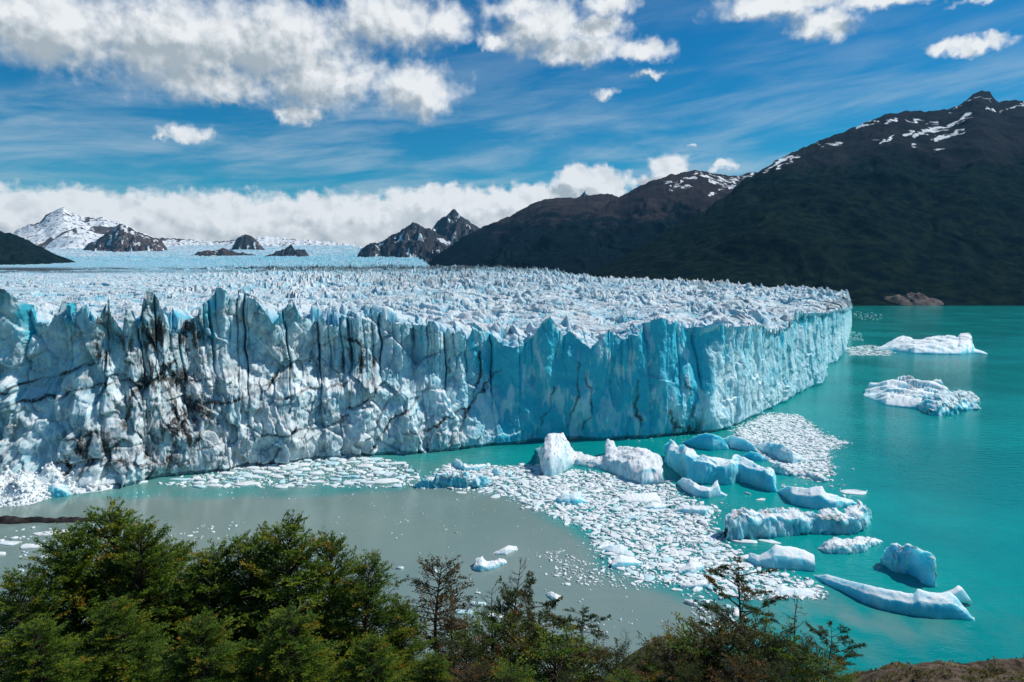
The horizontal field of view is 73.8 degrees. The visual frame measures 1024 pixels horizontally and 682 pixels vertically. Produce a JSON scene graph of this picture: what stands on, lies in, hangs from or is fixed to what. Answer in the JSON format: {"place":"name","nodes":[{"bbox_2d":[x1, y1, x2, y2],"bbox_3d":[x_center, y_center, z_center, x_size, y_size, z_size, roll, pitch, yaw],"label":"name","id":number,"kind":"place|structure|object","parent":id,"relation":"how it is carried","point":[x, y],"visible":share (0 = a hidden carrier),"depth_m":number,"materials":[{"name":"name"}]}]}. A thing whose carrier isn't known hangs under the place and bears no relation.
{"place":"outdoors","nodes":[
{"label":"outdoors","id":0,"kind":"place"},
{"bbox_2d":[0,231,74,264],"bbox_3d":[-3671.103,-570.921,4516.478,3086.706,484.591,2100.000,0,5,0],"label":"mountain","id":1,"kind":"structure","parent":0,"point":[15,249],"depth_m":4432.04,"materials":[{"name":"stone"}]},
{"bbox_2d":[83,224,166,251],"bbox_3d":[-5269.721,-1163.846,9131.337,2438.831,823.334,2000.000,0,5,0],"label":"mountain","id":2,"kind":"structure","parent":0,"point":[122,238],"depth_m":9034.63,"materials":[{"name":"stone"}]},
{"bbox_2d":[2,207,362,248],"bbox_3d":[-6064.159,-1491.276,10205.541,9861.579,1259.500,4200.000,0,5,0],"label":"mountain","id":3,"kind":"structure","parent":0,"point":[61,228],"depth_m":10998.09,"materials":[{"name":"snow"}]},
{"bbox_2d":[194,248,254,255],"bbox_3d":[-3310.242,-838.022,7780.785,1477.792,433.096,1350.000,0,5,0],"label":"mountain","id":4,"kind":"structure","parent":0,"point":[223,252],"depth_m":7513.20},
{"bbox_2d":[231,234,264,249],"bbox_3d":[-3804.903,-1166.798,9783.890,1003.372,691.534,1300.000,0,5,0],"label":"mountain","id":5,"kind":"structure","parent":0,"point":[246,242],"depth_m":9472.39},
{"bbox_2d":[266,245,308,256],"bbox_3d":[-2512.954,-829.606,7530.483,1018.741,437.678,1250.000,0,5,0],"label":"mountain","id":6,"kind":"structure","parent":0,"point":[289,250],"depth_m":7214.32,"materials":[{"name":"stone"}]},
{"bbox_2d":[357,222,452,262],"bbox_3d":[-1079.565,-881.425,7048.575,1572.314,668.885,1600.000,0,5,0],"label":"mountain","id":7,"kind":"structure","parent":0,"point":[413,239],"depth_m":6776.36,"materials":[{"name":"stone"}]},
{"bbox_2d":[0,245,851,487],"bbox_3d":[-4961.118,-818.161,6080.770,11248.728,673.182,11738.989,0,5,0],"label":"glacier","id":8,"kind":"object","parent":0,"point":[121,369],"visible":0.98,"depth_m":356.38,"materials":[{"name":"ice"}]},
{"bbox_2d":[432,209,478,243],"bbox_3d":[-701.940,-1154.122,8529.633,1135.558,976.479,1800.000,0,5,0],"label":"mountain","id":9,"kind":"structure","parent":0,"point":[453,226],"depth_m":8375.82,"materials":[{"name":"stone"}]},
{"bbox_2d":[0,306,1023,680],"bbox_3d":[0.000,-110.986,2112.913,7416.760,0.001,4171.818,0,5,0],"label":"lake","id":10,"kind":"structure","parent":0,"point":[946,492],"depth_m":248.47,"materials":[{"name":"liquid"}]},
{"bbox_2d":[0,541,21,545],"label":"ice floe","id":11,"kind":"object","parent":10,"relation":"on","point":[10,543],"visible":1,"depth_m":220.74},
{"bbox_2d":[0,515,46,523],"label":"rock bar","id":12,"kind":"object","parent":10,"relation":"on","point":[4,519],"visible":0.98,"depth_m":240.27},
{"bbox_2d":[21,543,41,548],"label":"ice floe","id":13,"kind":"object","parent":10,"relation":"on","point":[26,546],"visible":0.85,"depth_m":217.60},
{"bbox_2d":[33,531,59,535],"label":"ice floe","id":14,"kind":"object","parent":10,"relation":"on","point":[41,533],"visible":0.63,"depth_m":228.77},
{"bbox_2d":[47,482,70,497],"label":"iceberg","id":15,"kind":"object","parent":10,"relation":"on","point":[56,490],"visible":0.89,"depth_m":268.60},
{"bbox_2d":[0,461,118,506],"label":"ice rubble","id":16,"kind":"object","parent":10,"relation":"on","point":[21,487],"visible":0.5,"depth_m":269.78,"materials":[{"name":"ice"}]},
{"bbox_2d":[41,517,97,522],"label":"rock bar","id":17,"kind":"object","parent":10,"relation":"in","point":[61,520],"visible":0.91,"depth_m":240.94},
{"bbox_2d":[233,480,261,485],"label":"ice floe","id":18,"kind":"object","parent":10,"relation":"on","point":[247,483],"visible":1,"depth_m":284.61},
{"bbox_2d":[253,469,270,473],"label":"ice floe","id":19,"kind":"object","parent":10,"relation":"on","point":[256,471],"visible":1,"depth_m":299.73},
{"bbox_2d":[281,465,297,469],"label":"ice floe","id":20,"kind":"object","parent":10,"relation":"on","point":[290,467],"visible":0.96,"depth_m":306.98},
{"bbox_2d":[375,478,398,483],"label":"ice floe","id":21,"kind":"object","parent":10,"relation":"on","point":[386,480],"visible":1,"depth_m":286.53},
{"bbox_2d":[382,471,397,476],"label":"ice floe","id":22,"kind":"object","parent":10,"relation":"on","point":[388,474],"visible":1,"depth_m":297.67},
{"bbox_2d":[413,471,495,488],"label":"iceberg","id":23,"kind":"object","parent":10,"relation":"on","point":[443,479],"visible":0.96,"depth_m":280.08,"materials":[{"name":"ice"}]},
{"bbox_2d":[452,459,487,470],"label":"iceberg","id":24,"kind":"object","parent":10,"relation":"on","point":[459,464],"visible":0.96,"depth_m":306.63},
{"bbox_2d":[0,311,950,632],"bbox_3d":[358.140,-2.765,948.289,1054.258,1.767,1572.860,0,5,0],"label":"brash ice","id":25,"kind":"structure","parent":10,"relation":"on","point":[794,439],"depth_m":271.52,"materials":[{"name":"ice"}]},
{"bbox_2d":[472,556,506,571],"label":"iceberg","id":26,"kind":"object","parent":10,"relation":"on","point":[481,564],"visible":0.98,"depth_m":202.30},
{"bbox_2d":[492,545,517,554],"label":"iceberg","id":27,"kind":"object","parent":10,"relation":"on","point":[508,549],"visible":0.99,"depth_m":213.36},
{"bbox_2d":[547,592,560,599],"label":"iceberg","id":28,"kind":"object","parent":10,"relation":"on","point":[551,595],"visible":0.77,"depth_m":183.44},
{"bbox_2d":[536,433,577,476],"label":"iceberg","id":29,"kind":"object","parent":10,"relation":"on","point":[557,454],"visible":0.98,"depth_m":305.16,"materials":[{"name":"ice"}]},
{"bbox_2d":[554,493,588,504],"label":"iceberg","id":30,"kind":"object","parent":10,"relation":"on","point":[574,498],"visible":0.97,"depth_m":260.39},
{"bbox_2d":[601,544,628,555],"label":"iceberg","id":31,"kind":"object","parent":10,"relation":"on","point":[619,549],"visible":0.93,"depth_m":213.97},
{"bbox_2d":[573,439,664,484],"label":"iceberg","id":32,"kind":"object","parent":10,"relation":"on","point":[641,466],"visible":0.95,"depth_m":299.62,"materials":[{"name":"ice"}]},
{"bbox_2d":[611,555,641,568],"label":"iceberg","id":33,"kind":"object","parent":10,"relation":"on","point":[623,561],"visible":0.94,"depth_m":203.75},
{"bbox_2d":[620,493,660,503],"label":"iceberg","id":34,"kind":"object","parent":10,"relation":"on","point":[644,498],"visible":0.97,"depth_m":264.38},
{"bbox_2d":[641,502,667,508],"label":"iceberg","id":35,"kind":"object","parent":10,"relation":"on","point":[655,505],"visible":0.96,"depth_m":254.95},
{"bbox_2d":[680,561,704,573],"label":"iceberg","id":36,"kind":"object","parent":10,"relation":"on","point":[692,567],"visible":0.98,"depth_m":200.39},
{"bbox_2d":[673,505,712,514],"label":"iceberg","id":37,"kind":"object","parent":10,"relation":"on","point":[700,510],"visible":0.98,"depth_m":249.47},
{"bbox_2d":[680,580,717,588],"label":"iceberg","id":38,"kind":"object","parent":10,"relation":"on","point":[703,584],"visible":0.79,"depth_m":189.84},
{"bbox_2d":[677,478,726,497],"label":"iceberg","id":39,"kind":"object","parent":10,"relation":"on","point":[691,487],"visible":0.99,"depth_m":269.33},
{"bbox_2d":[682,433,728,450],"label":"iceberg","id":40,"kind":"object","parent":10,"relation":"on","point":[707,441],"visible":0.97,"depth_m":342.15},
{"bbox_2d":[663,439,776,491],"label":"iceberg","id":41,"kind":"object","parent":10,"relation":"on","point":[683,461],"visible":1,"depth_m":286.88,"materials":[{"name":"ice"}]},
{"bbox_2d":[723,435,757,451],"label":"iceberg","id":42,"kind":"object","parent":10,"relation":"on","point":[732,441],"visible":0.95,"depth_m":342.30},
{"bbox_2d":[732,539,757,543],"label":"ice floe","id":43,"kind":"object","parent":10,"relation":"on","point":[745,541],"visible":1,"depth_m":221.65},
{"bbox_2d":[741,451,766,460],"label":"iceberg","id":44,"kind":"object","parent":10,"relation":"on","point":[752,456],"visible":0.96,"depth_m":321.21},
{"bbox_2d":[758,539,780,543],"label":"ice floe","id":45,"kind":"object","parent":10,"relation":"on","point":[769,541],"visible":1,"depth_m":222.04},
{"bbox_2d":[754,441,803,462],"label":"iceberg","id":46,"kind":"object","parent":10,"relation":"on","point":[782,452],"visible":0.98,"depth_m":322.53,"materials":[{"name":"ice"}]},
{"bbox_2d":[748,544,814,571],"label":"iceberg","id":47,"kind":"object","parent":10,"relation":"on","point":[784,557],"visible":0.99,"depth_m":202.49,"materials":[{"name":"ice"}]},
{"bbox_2d":[723,500,871,540],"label":"iceberg","id":48,"kind":"object","parent":10,"relation":"on","point":[751,524],"visible":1,"depth_m":229.17,"materials":[{"name":"ice"}]},
{"bbox_2d":[775,584,819,597],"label":"iceberg","id":49,"kind":"object","parent":10,"relation":"on","point":[782,589],"visible":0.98,"depth_m":186.23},
{"bbox_2d":[772,462,827,481],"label":"iceberg","id":50,"kind":"object","parent":10,"relation":"on","point":[780,468],"visible":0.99,"depth_m":296.95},
{"bbox_2d":[777,486,856,509],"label":"iceberg","id":51,"kind":"object","parent":10,"relation":"on","point":[817,497],"visible":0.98,"depth_m":256.53,"materials":[{"name":"ice"}]},
{"bbox_2d":[818,536,882,554],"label":"iceberg","id":52,"kind":"object","parent":10,"relation":"on","point":[856,544],"visible":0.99,"depth_m":214.85,"materials":[{"name":"ice"}]},
{"bbox_2d":[840,489,866,494],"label":"ice floe","id":53,"kind":"object","parent":10,"relation":"on","point":[854,492],"visible":1,"depth_m":272.81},
{"bbox_2d":[813,574,974,620],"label":"iceberg","id":54,"kind":"object","parent":10,"relation":"on","point":[933,605],"visible":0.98,"depth_m":176.08,"materials":[{"name":"ice"}]},
{"bbox_2d":[880,543,936,587],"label":"iceberg","id":55,"kind":"object","parent":10,"relation":"on","point":[918,563],"visible":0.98,"depth_m":196.98,"materials":[{"name":"ice"}]},
{"bbox_2d":[863,375,980,416],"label":"iceberg","id":56,"kind":"object","parent":10,"relation":"on","point":[936,397],"visible":1,"depth_m":461.63,"materials":[{"name":"ice"}]},
{"bbox_2d":[877,333,987,354],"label":"iceberg","id":57,"kind":"object","parent":10,"relation":"on","point":[961,344],"visible":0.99,"depth_m":788.48,"materials":[{"name":"ice"}]},
{"bbox_2d":[0,0,1023,246],"label":"sky","id":58,"kind":"structure","parent":0,"point":[355,122],"materials":[{"name":"blue"}]},
{"bbox_2d":[428,193,624,274],"bbox_3d":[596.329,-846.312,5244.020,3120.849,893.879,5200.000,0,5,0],"label":"mountain","id":59,"kind":"structure","parent":0,"point":[543,233],"depth_m":4771.56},
{"bbox_2d":[563,170,756,274],"bbox_3d":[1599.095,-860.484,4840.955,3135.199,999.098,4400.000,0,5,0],"label":"mountain","id":60,"kind":"structure","parent":0,"point":[644,214],"depth_m":4991.19,"materials":[{"name":"stone"}]},
{"bbox_2d":[588,90,1023,305],"bbox_3d":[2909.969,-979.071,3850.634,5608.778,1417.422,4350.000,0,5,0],"label":"mountain","id":61,"kind":"structure","parent":0,"point":[876,211],"depth_m":2941.03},
{"bbox_2d":[884,292,943,305],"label":"rock outcrop","id":62,"kind":"object","parent":61,"relation":"on","point":[917,299],"visible":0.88,"depth_m":2102.34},
{"bbox_2d":[600,635,1023,681],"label":"hillside","id":63,"kind":"structure","parent":0,"point":[1013,665],"depth_m":79.09,"materials":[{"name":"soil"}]},
{"bbox_2d":[0,564,97,681],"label":"evergreen tree","id":64,"kind":"object","parent":63,"relation":"on","point":[9,606],"visible":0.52,"depth_m":48.65,"materials":[{"name":"green plant"}]},
{"bbox_2d":[0,613,100,681],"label":"evergreen tree","id":65,"kind":"object","parent":63,"relation":"on","point":[22,667],"visible":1,"depth_m":38.69,"materials":[{"name":"green plant"}]},
{"bbox_2d":[0,519,174,681],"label":"evergreen tree","id":66,"kind":"object","parent":63,"relation":"on","point":[71,566],"visible":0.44,"depth_m":51.84,"materials":[{"name":"green plant"}]},
{"bbox_2d":[6,496,195,681],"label":"evergreen tree","id":67,"kind":"object","parent":63,"relation":"on","point":[115,527],"visible":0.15,"depth_m":54.91,"materials":[{"name":"green plant"}]},
{"bbox_2d":[66,593,181,681],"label":"evergreen tree","id":68,"kind":"object","parent":63,"relation":"on","point":[113,663],"visible":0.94,"depth_m":42.80,"materials":[{"name":"green plant"}]},
{"bbox_2d":[65,518,215,681],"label":"evergreen tree","id":69,"kind":"object","parent":63,"relation":"on","point":[131,564],"visible":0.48,"depth_m":53.51,"materials":[{"name":"green plant"}]},
{"bbox_2d":[132,535,244,657],"bbox_3d":[-29.442,25.223,59.329,14.632,17.005,14.797,-2,6,-17],"label":"evergreen tree","id":70,"kind":"object","parent":63,"relation":"on","point":[184,551],"visible":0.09,"depth_m":58.68,"materials":[{"name":"green plant"}]},
{"bbox_2d":[144,606,261,681],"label":"evergreen tree","id":71,"kind":"object","parent":63,"relation":"on","point":[186,666],"visible":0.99,"depth_m":40.87,"materials":[{"name":"green plant"}]},
{"bbox_2d":[133,538,274,681],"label":"evergreen tree","id":72,"kind":"object","parent":63,"relation":"on","point":[207,568],"visible":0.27,"depth_m":55.24,"materials":[{"name":"green plant"}]},
{"bbox_2d":[173,529,304,681],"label":"evergreen tree","id":73,"kind":"object","parent":63,"relation":"on","point":[256,541],"visible":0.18,"depth_m":55.47,"materials":[{"name":"green plant"}]},
{"bbox_2d":[200,508,387,681],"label":"evergreen tree","id":74,"kind":"object","parent":63,"relation":"on","point":[288,581],"visible":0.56,"depth_m":54.24,"materials":[{"name":"green plant"}]},
{"bbox_2d":[244,599,357,681],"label":"evergreen tree","id":75,"kind":"object","parent":63,"relation":"on","point":[277,662],"visible":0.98,"depth_m":42.42,"materials":[{"name":"green plant"}]},
{"bbox_2d":[286,530,381,677],"bbox_3d":[-15.543,23.695,57.137,11.502,16.091,11.235,3,5,31],"label":"evergreen tree","id":76,"kind":"object","parent":63,"relation":"on","point":[330,554],"visible":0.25,"depth_m":56.65,"materials":[{"name":"green plant"}]},
{"bbox_2d":[301,549,428,681],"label":"evergreen tree","id":77,"kind":"object","parent":63,"relation":"on","point":[365,595],"visible":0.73,"depth_m":53.94,"materials":[{"name":"green plant"}]},
{"bbox_2d":[337,631,415,681],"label":"evergreen tree","id":78,"kind":"object","parent":63,"relation":"on","point":[363,668],"visible":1,"depth_m":42.91,"materials":[{"name":"green plant"}]},
{"bbox_2d":[378,593,443,681],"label":"evergreen tree","id":79,"kind":"object","parent":63,"relation":"on","point":[411,636],"visible":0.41,"depth_m":55.39,"materials":[{"name":"green plant"}]},
{"bbox_2d":[402,649,456,681],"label":"evergreen tree","id":80,"kind":"object","parent":63,"relation":"on","point":[439,667],"visible":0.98,"depth_m":48.13,"materials":[{"name":"green plant"}]},
{"bbox_2d":[399,552,476,674],"bbox_3d":[-6.697,26.449,62.914,7.950,14.571,7.484,4,7,38],"label":"rusty tree","id":81,"kind":"object","parent":63,"relation":"on","point":[444,595],"visible":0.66,"depth_m":62.29,"materials":[{"name":"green plant"}]},
{"bbox_2d":[423,601,485,669],"bbox_3d":[-5.304,27.781,60.569,5.196,9.015,5.595,2,6,24],"label":"rusty tree","id":82,"kind":"object","parent":63,"relation":"on","point":[452,620],"visible":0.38,"depth_m":60.15,"materials":[{"name":"brown plant"}]},
{"bbox_2d":[422,633,508,681],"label":"shrub","id":83,"kind":"object","parent":63,"relation":"on","point":[471,647],"visible":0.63,"depth_m":52.57,"materials":[{"name":"green plant"}]},
{"bbox_2d":[445,657,502,681],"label":"shrub","id":84,"kind":"object","parent":63,"relation":"on","point":[473,673],"visible":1,"depth_m":44.49,"materials":[{"name":"green plant"}]},
{"bbox_2d":[446,600,533,681],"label":"shrub","id":85,"kind":"object","parent":63,"relation":"on","point":[500,637],"visible":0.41,"depth_m":56.95,"materials":[{"name":"green plant"}]},
{"bbox_2d":[478,581,504,662],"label":"bare tree","id":86,"kind":"object","parent":63,"relation":"on","point":[491,608],"visible":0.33,"depth_m":65.17,"materials":[{"name":"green plant"}]},
{"bbox_2d":[472,596,537,680],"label":"beech tree","id":87,"kind":"object","parent":63,"relation":"on","point":[499,607],"visible":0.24,"depth_m":60.35,"materials":[{"name":"green plant"}]},
{"bbox_2d":[484,557,527,651],"bbox_3d":[-0.504,27.510,65.074,5.160,14.330,3.824,0,5,-4],"label":"bare tree","id":88,"kind":"object","parent":63,"relation":"on","point":[518,579],"visible":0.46,"depth_m":64.99,"materials":[{"name":"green plant"}]},
{"bbox_2d":[487,655,535,681],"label":"shrub","id":89,"kind":"object","parent":63,"relation":"on","point":[504,673],"visible":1,"depth_m":46.82,"materials":[{"name":"green plant"}]},
{"bbox_2d":[473,601,581,681],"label":"shrub","id":90,"kind":"object","parent":63,"relation":"on","point":[535,634],"visible":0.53,"depth_m":54.87,"materials":[{"name":"green plant"}]},
{"bbox_2d":[483,570,583,671],"bbox_3d":[2.234,27.983,61.968,8.832,12.623,7.613,4,7,39],"label":"beech tree","id":91,"kind":"object","parent":63,"relation":"on","point":[523,594],"visible":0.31,"depth_m":62.48,"materials":[{"name":"green plant"}]},
{"bbox_2d":[510,621,610,681],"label":"shrub","id":92,"kind":"object","parent":63,"relation":"on","point":[565,653],"visible":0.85,"depth_m":52.71,"materials":[{"name":"green plant"}]},
{"bbox_2d":[550,666,577,681],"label":"shrub","id":93,"kind":"object","parent":63,"relation":"on","point":[562,679],"visible":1,"depth_m":46.42,"materials":[{"name":"green plant"}]},
{"bbox_2d":[544,606,614,681],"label":"beech tree","id":94,"kind":"object","parent":63,"relation":"on","point":[567,626],"visible":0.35,"depth_m":59.92,"materials":[{"name":"green plant"}]},
{"bbox_2d":[549,630,613,681],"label":"shrub","id":95,"kind":"object","parent":63,"relation":"on","point":[598,652],"visible":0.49,"depth_m":54.55,"materials":[{"name":"green plant"}]},
{"bbox_2d":[585,638,647,681],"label":"shrub","id":96,"kind":"object","parent":63,"relation":"on","point":[616,660],"visible":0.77,"depth_m":52.74,"materials":[{"name":"green plant"}]},
{"bbox_2d":[601,665,642,681],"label":"shrub","id":97,"kind":"object","parent":63,"relation":"on","point":[619,676],"visible":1,"depth_m":46.55,"materials":[{"name":"green plant"}]},
{"bbox_2d":[621,644,669,681],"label":"shrub","id":98,"kind":"object","parent":63,"relation":"on","point":[647,665],"visible":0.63,"depth_m":56.82,"materials":[{"name":"green plant"}]},
{"bbox_2d":[656,620,679,676],"bbox_3d":[14.058,29.643,61.211,4.922,8.948,4.681,-10,17,-28],"label":"bare tree","id":99,"kind":"object","parent":63,"relation":"on","point":[671,637],"visible":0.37,"depth_m":61.48,"materials":[{"name":"plant"}]},
{"bbox_2d":[629,631,712,681],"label":"shrub","id":100,"kind":"object","parent":63,"relation":"on","point":[662,653],"visible":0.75,"depth_m":56.83,"materials":[{"name":"green plant"}]},
{"bbox_2d":[667,656,709,681],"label":"shrub","id":101,"kind":"object","parent":63,"relation":"on","point":[683,676],"visible":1,"depth_m":50.82,"materials":[{"name":"green plant"}]},
{"bbox_2d":[646,612,748,681],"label":"shrub","id":102,"kind":"object","parent":63,"relation":"on","point":[685,636],"visible":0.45,"depth_m":58.77,"materials":[{"name":"green plant"}]},
{"bbox_2d":[675,601,773,681],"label":"shrub","id":103,"kind":"object","parent":63,"relation":"on","point":[737,629],"visible":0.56,"depth_m":58.23,"materials":[{"name":"green plant"}]},
{"bbox_2d":[707,651,767,681],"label":"shrub","id":104,"kind":"object","parent":63,"relation":"on","point":[737,670],"visible":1,"depth_m":48.62,"materials":[{"name":"green plant"}]},
{"bbox_2d":[691,555,793,673],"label":"beech tree","id":105,"kind":"object","parent":63,"relation":"on","point":[715,607],"visible":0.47,"depth_m":65.77,"materials":[{"name":"green plant"}]},
{"bbox_2d":[693,614,810,681],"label":"shrub","id":106,"kind":"object","parent":63,"relation":"on","point":[745,641],"visible":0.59,"depth_m":57.28,"materials":[{"name":"green plant"}]},
{"bbox_2d":[748,654,811,681],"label":"shrub","id":107,"kind":"object","parent":63,"relation":"on","point":[779,678],"visible":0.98,"depth_m":48.94,"materials":[{"name":"green plant"}]},
{"bbox_2d":[730,615,831,681],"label":"shrub","id":108,"kind":"object","parent":63,"relation":"on","point":[785,655],"visible":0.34,"depth_m":58.91,"materials":[{"name":"green plant"}]},
{"bbox_2d":[776,592,813,680],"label":"bare tree","id":109,"kind":"object","parent":63,"relation":"on","point":[793,618],"visible":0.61,"depth_m":64.92,"materials":[{"name":"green plant"}]},
{"bbox_2d":[768,630,842,681],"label":"shrub","id":110,"kind":"object","parent":63,"relation":"on","point":[805,649],"visible":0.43,"depth_m":57.89,"materials":[{"name":"green plant"}]},
{"bbox_2d":[791,646,860,681],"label":"shrub","id":111,"kind":"object","parent":63,"relation":"on","point":[816,666],"visible":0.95,"depth_m":54.93,"materials":[{"name":"green plant"}]},
{"bbox_2d":[794,621,866,681],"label":"beech tree","id":112,"kind":"object","parent":63,"relation":"on","point":[851,653],"visible":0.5,"depth_m":61.40,"materials":[{"name":"green plant"}]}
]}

